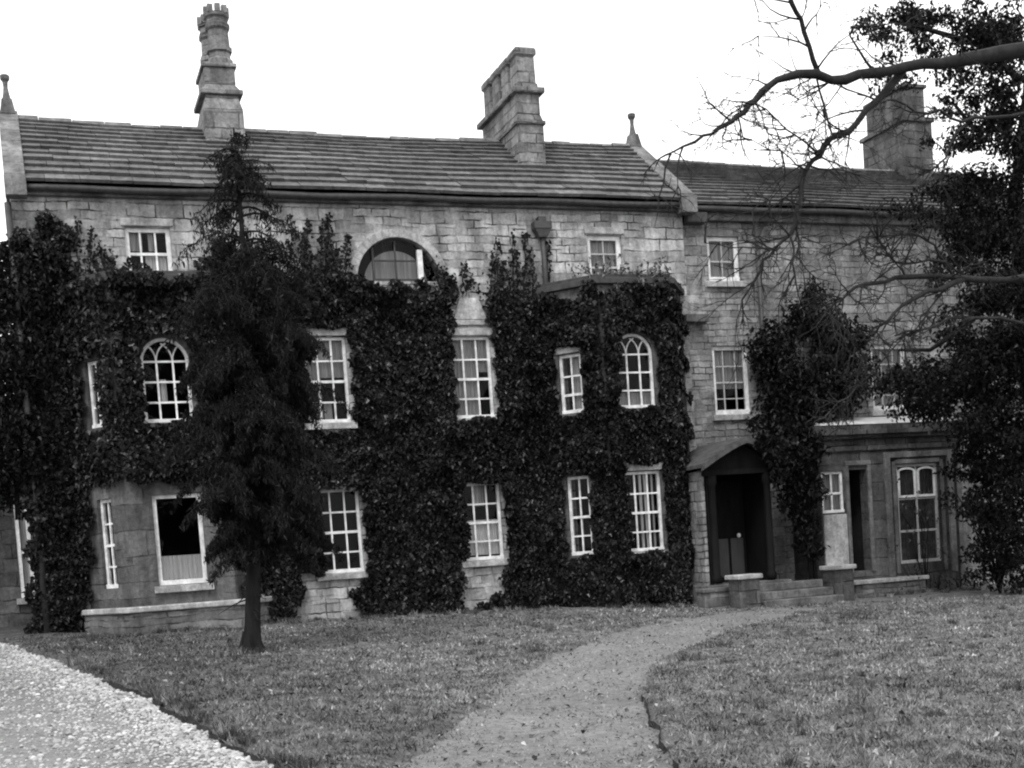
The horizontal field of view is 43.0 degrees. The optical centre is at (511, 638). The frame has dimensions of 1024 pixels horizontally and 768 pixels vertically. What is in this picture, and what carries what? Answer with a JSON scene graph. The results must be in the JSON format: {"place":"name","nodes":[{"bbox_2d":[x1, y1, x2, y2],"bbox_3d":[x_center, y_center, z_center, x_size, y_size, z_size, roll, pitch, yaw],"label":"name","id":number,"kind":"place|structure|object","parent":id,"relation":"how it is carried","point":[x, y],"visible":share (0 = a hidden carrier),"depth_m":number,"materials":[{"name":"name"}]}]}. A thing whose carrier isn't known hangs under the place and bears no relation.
{"place":"outdoors","nodes":[
{"label":"outdoors","id":0,"kind":"place"},
{"bbox_2d":[0,647,237,767],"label":"gravel drive","id":1,"kind":"structure","parent":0,"point":[12,740],"depth_m":11.84,"materials":[{"name":"grey gravel"}]},
{"bbox_2d":[101,677,281,767],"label":"drive edge","id":2,"kind":"object","parent":1,"relation":"on","point":[162,709],"visible":0.52,"depth_m":11.96,"materials":[{"name":"pale gravel"},{"name":"grass"}]},
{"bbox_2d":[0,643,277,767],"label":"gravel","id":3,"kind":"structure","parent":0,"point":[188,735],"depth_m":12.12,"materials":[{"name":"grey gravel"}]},
{"bbox_2d":[0,583,1023,767],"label":"lawn","id":4,"kind":"structure","parent":0,"point":[10,632],"depth_m":14.49,"materials":[{"name":"grey plant"}]},
{"bbox_2d":[0,439,41,626],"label":"outbuilding","id":5,"kind":"structure","parent":4,"relation":"on","point":[16,573],"depth_m":24.44,"materials":[{"name":"stone"}]},
{"bbox_2d":[13,504,34,604],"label":"window","id":6,"kind":"structure","parent":5,"relation":"in","point":[21,527],"depth_m":24.52,"materials":[{"name":"white paint"}]},
{"bbox_2d":[158,128,353,651],"bbox_3d":[-3.510,-3.374,17.975,2.615,7.290,2.340,-4,4,6],"label":"conifer tree","id":7,"kind":"object","parent":4,"relation":"on","point":[253,505],"visible":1,"depth_m":17.73,"materials":[{"name":"black plant"}]},
{"bbox_2d":[0,2,709,634],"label":"stone house","id":8,"kind":"structure","parent":4,"relation":"on","point":[404,210],"depth_m":24.73,"materials":[{"name":"stone"}]},
{"bbox_2d":[0,220,74,520],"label":"climbing ivy","id":9,"kind":"object","parent":8,"relation":"attached to","point":[12,359],"visible":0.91,"depth_m":21.98,"materials":[{"name":"black plant"}]},
{"bbox_2d":[68,215,117,276],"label":"ivy shoots","id":10,"kind":"object","parent":8,"relation":"attached to","point":[105,257],"visible":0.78,"depth_m":22.54,"materials":[{"name":"black plant"}]},
{"bbox_2d":[88,361,102,428],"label":"window","id":11,"kind":"structure","parent":8,"relation":"in","point":[90,364],"depth_m":22.40,"materials":[{"name":"white paint"}]},
{"bbox_2d":[100,499,117,588],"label":"window","id":12,"kind":"structure","parent":8,"relation":"in","point":[107,546],"depth_m":22.53,"materials":[{"name":"white paint"}]},
{"bbox_2d":[0,208,279,633],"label":"climbing ivy","id":13,"kind":"object","parent":8,"relation":"attached to","point":[65,588],"visible":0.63,"depth_m":22.22,"materials":[{"name":"black plant"}]},
{"bbox_2d":[120,218,172,270],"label":"window","id":14,"kind":"structure","parent":8,"relation":"in","point":[133,239],"depth_m":23.04,"materials":[{"name":"white paint"}]},
{"bbox_2d":[140,338,192,422],"bbox_3d":[-5.936,-4.424,22.289,0.820,1.445,0.162,-5,4,-20],"label":"window","id":15,"kind":"structure","parent":8,"relation":"in","point":[162,392],"depth_m":22.26,"materials":[{"name":"white paint"}]},
{"bbox_2d":[152,493,214,593],"bbox_3d":[-5.720,-1.657,22.406,1.000,1.680,0.305,-5,4,-20],"label":"window","id":16,"kind":"structure","parent":8,"relation":"in","point":[178,569],"depth_m":22.47,"materials":[{"name":"white paint"}]},
{"bbox_2d":[282,212,347,287],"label":"ivy shoots","id":17,"kind":"object","parent":8,"relation":"attached to","point":[322,267],"visible":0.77,"depth_m":23.88,"materials":[{"name":"black plant"}]},
{"bbox_2d":[304,328,357,429],"bbox_3d":[-3.454,-4.821,24.162,1.000,1.860,0.301,-5,4,-20],"label":"window","id":18,"kind":"structure","parent":8,"relation":"in","point":[336,367],"depth_m":24.23,"materials":[{"name":"white paint"}]},
{"bbox_2d":[317,489,368,580],"bbox_3d":[-3.219,-1.959,24.324,1.010,1.690,0.240,-5,4,-20],"label":"window","id":19,"kind":"structure","parent":8,"relation":"in","point":[353,575],"depth_m":24.38,"materials":[{"name":"white paint"}]},
{"bbox_2d":[251,257,521,621],"bbox_3d":[-2.261,-3.640,24.417,4.872,7.246,0.364,-5,4,-20],"label":"climbing ivy","id":20,"kind":"object","parent":8,"relation":"attached to","point":[436,450],"visible":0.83,"depth_m":24.53,"materials":[{"name":"black plant"}]},
{"bbox_2d":[349,229,446,280],"bbox_3d":[-2.192,-7.230,24.567,1.938,0.969,0.280,-5,4,-20],"label":"lunette window","id":21,"kind":"structure","parent":8,"relation":"in","point":[396,265],"depth_m":24.61,"materials":[{"name":"stone"}]},
{"bbox_2d":[336,232,480,295],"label":"ivy shoots","id":22,"kind":"object","parent":8,"relation":"attached to","point":[348,237],"visible":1,"depth_m":24.68,"materials":[{"name":"black plant"}]},
{"bbox_2d":[451,328,496,424],"bbox_3d":[-0.784,-5.059,25.115,1.010,1.840,0.300,-5,4,-20],"label":"window","id":23,"kind":"structure","parent":8,"relation":"in","point":[472,357],"depth_m":25.20,"materials":[{"name":"white paint"}]},
{"bbox_2d":[461,483,508,567],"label":"window","id":24,"kind":"structure","parent":8,"relation":"in","point":[486,537],"depth_m":25.39,"materials":[{"name":"white paint"}]},
{"bbox_2d":[479,229,553,301],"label":"ivy shoots","id":25,"kind":"object","parent":8,"relation":"attached to","point":[516,253],"visible":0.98,"depth_m":25.17,"materials":[{"name":"black plant"}]},
{"bbox_2d":[554,346,583,413],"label":"window","id":26,"kind":"structure","parent":8,"relation":"in","point":[576,379],"depth_m":25.36,"materials":[{"name":"white paint"}]},
{"bbox_2d":[567,475,592,555],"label":"window","id":27,"kind":"structure","parent":8,"relation":"in","point":[569,479],"depth_m":25.53,"materials":[{"name":"white paint"}]},
{"bbox_2d":[500,272,696,608],"bbox_3d":[2.054,-3.834,25.408,4.170,6.909,1.410,-5,4,-20],"label":"climbing ivy","id":28,"kind":"object","parent":8,"relation":"attached to","point":[645,436],"visible":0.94,"depth_m":25.21,"materials":[{"name":"black plant"}]},
{"bbox_2d":[583,227,623,273],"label":"window","id":29,"kind":"structure","parent":8,"relation":"in","point":[605,246],"depth_m":26.02,"materials":[{"name":"white paint"}]},
{"bbox_2d":[567,254,673,285],"bbox_3d":[2.135,-7.060,25.158,2.116,0.803,1.025,-5,4,-20],"label":"dry creeper","id":30,"kind":"object","parent":8,"relation":"on","point":[622,270],"visible":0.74,"depth_m":25.03,"materials":[{"name":"plant"}]},
{"bbox_2d":[619,334,654,407],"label":"window","id":31,"kind":"structure","parent":8,"relation":"in","point":[640,399],"depth_m":25.27,"materials":[{"name":"white paint"}]},
{"bbox_2d":[626,462,670,553],"bbox_3d":[2.556,-2.501,25.353,0.990,1.830,0.300,-5,4,-20],"label":"window","id":32,"kind":"structure","parent":8,"relation":"in","point":[631,467],"depth_m":25.45,"materials":[{"name":"white paint"}]},
{"bbox_2d":[28,588,1023,767],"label":"fallen leaves","id":33,"kind":"object","parent":4,"relation":"on","point":[811,753],"visible":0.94,"depth_m":12.71,"materials":[{"name":"grey plant"}]},
{"bbox_2d":[694,586,729,608],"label":"wall","id":34,"kind":"structure","parent":4,"relation":"on","point":[714,597],"depth_m":24.67,"materials":[{"name":"stone"}]},
{"bbox_2d":[725,573,762,608],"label":"stone pier","id":35,"kind":"structure","parent":4,"relation":"on","point":[744,590],"depth_m":24.18,"materials":[{"name":"grey stone"}]},
{"bbox_2d":[760,579,843,605],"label":"stone steps","id":36,"kind":"structure","parent":4,"relation":"on","point":[803,592],"depth_m":24.90,"materials":[{"name":"grey stone"}]},
{"bbox_2d":[639,0,1023,445],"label":"bare tree","id":37,"kind":"object","parent":4,"relation":"on","point":[998,53],"visible":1,"depth_m":18.01,"materials":[{"name":"black plant"}]},
{"bbox_2d":[819,564,856,600],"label":"stone pier","id":38,"kind":"structure","parent":4,"relation":"on","point":[839,579],"depth_m":25.45,"materials":[{"name":"grey stone"}]},
{"bbox_2d":[659,83,1023,604],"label":"house wing","id":39,"kind":"structure","parent":4,"relation":"on","point":[736,524],"depth_m":27.29,"materials":[{"name":"grey stone"}]},
{"bbox_2d":[705,237,746,287],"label":"window","id":40,"kind":"structure","parent":39,"relation":"in","point":[714,271],"depth_m":27.06,"materials":[{"name":"white paint"}]},
{"bbox_2d":[708,480,747,580],"bbox_3d":[4.410,-2.200,26.463,0.780,2.030,0.153,-5,4,-20],"label":"door","id":41,"kind":"structure","parent":39,"relation":"in","point":[729,494],"depth_m":26.49,"materials":[{"name":"paint"}]},
{"bbox_2d":[712,346,755,420],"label":"window","id":42,"kind":"structure","parent":39,"relation":"in","point":[724,366],"depth_m":27.22,"materials":[{"name":"white paint"}]},
{"bbox_2d":[741,275,875,579],"bbox_3d":[5.971,-4.224,26.886,1.850,6.733,4.525,0,5,44],"label":"ivy bush","id":43,"kind":"object","parent":39,"relation":"attached to","point":[797,447],"visible":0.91,"depth_m":26.75,"materials":[{"name":"black plant"}]},
{"bbox_2d":[821,471,843,512],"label":"window","id":44,"kind":"structure","parent":39,"relation":"in","point":[831,481],"depth_m":26.84,"materials":[{"name":"white paint"}]},
{"bbox_2d":[870,345,911,416],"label":"window","id":45,"kind":"structure","parent":39,"relation":"in","point":[880,412],"depth_m":28.53,"materials":[{"name":"grey glass"}]},
{"bbox_2d":[885,476,951,585],"bbox_3d":[8.505,-2.273,27.336,1.589,2.339,0.548,-4,4,-7],"label":"climbing plant","id":46,"kind":"object","parent":39,"relation":"attached to","point":[924,546],"visible":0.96,"depth_m":27.39,"materials":[{"name":"black plant"}]},
{"bbox_2d":[896,463,940,563],"bbox_3d":[8.571,-2.664,27.555,1.040,2.085,0.166,-5,4,-20],"label":"window","id":47,"kind":"structure","parent":39,"relation":"in","point":[914,479],"depth_m":27.59,"materials":[{"name":"grey paint"}]},
{"bbox_2d":[901,560,924,589],"bbox_3d":[8.354,-1.276,27.032,0.416,0.739,0.511,-2,4,26],"label":"border plant","id":48,"kind":"object","parent":4,"relation":"on","point":[918,571],"visible":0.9,"depth_m":26.99,"materials":[{"name":"black plant"}]},
{"bbox_2d":[848,0,1023,594],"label":"evergreen tree","id":49,"kind":"object","parent":4,"relation":"on","point":[997,348],"visible":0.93,"depth_m":24.09,"materials":[{"name":"black plant"}]},
{"bbox_2d":[929,570,951,590],"bbox_3d":[8.891,-1.196,27.187,0.569,0.467,0.398,-5,4,-20],"label":"border plant","id":50,"kind":"object","parent":4,"relation":"on","point":[939,577],"visible":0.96,"depth_m":27.20,"materials":[{"name":"black plant"}]},
{"bbox_2d":[945,573,968,589],"bbox_3d":[9.409,-1.192,27.401,0.530,0.434,0.350,-5,4,-20],"label":"border plant","id":51,"kind":"object","parent":4,"relation":"on","point":[956,581],"visible":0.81,"depth_m":27.36,"materials":[{"name":"black plant"}]},
{"bbox_2d":[956,446,1023,592],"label":"leggy shrub","id":52,"kind":"object","parent":4,"relation":"on","point":[998,578],"visible":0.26,"depth_m":26.23,"materials":[{"name":"black plant"}]},
{"bbox_2d":[0,0,1023,393],"label":"sky","id":53,"kind":"structure","parent":0,"point":[374,68],"materials":[{"name":"white"}]},
{"bbox_2d":[394,607,824,767],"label":"path","id":54,"kind":"structure","parent":0,"point":[598,746],"depth_m":11.94,"materials":[{"name":"grey gravel"}]},
{"bbox_2d":[641,687,678,767],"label":"path edge","id":55,"kind":"object","parent":54,"relation":"on","point":[662,747],"visible":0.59,"depth_m":10.68,"materials":[{"name":"soil"}]}
]}

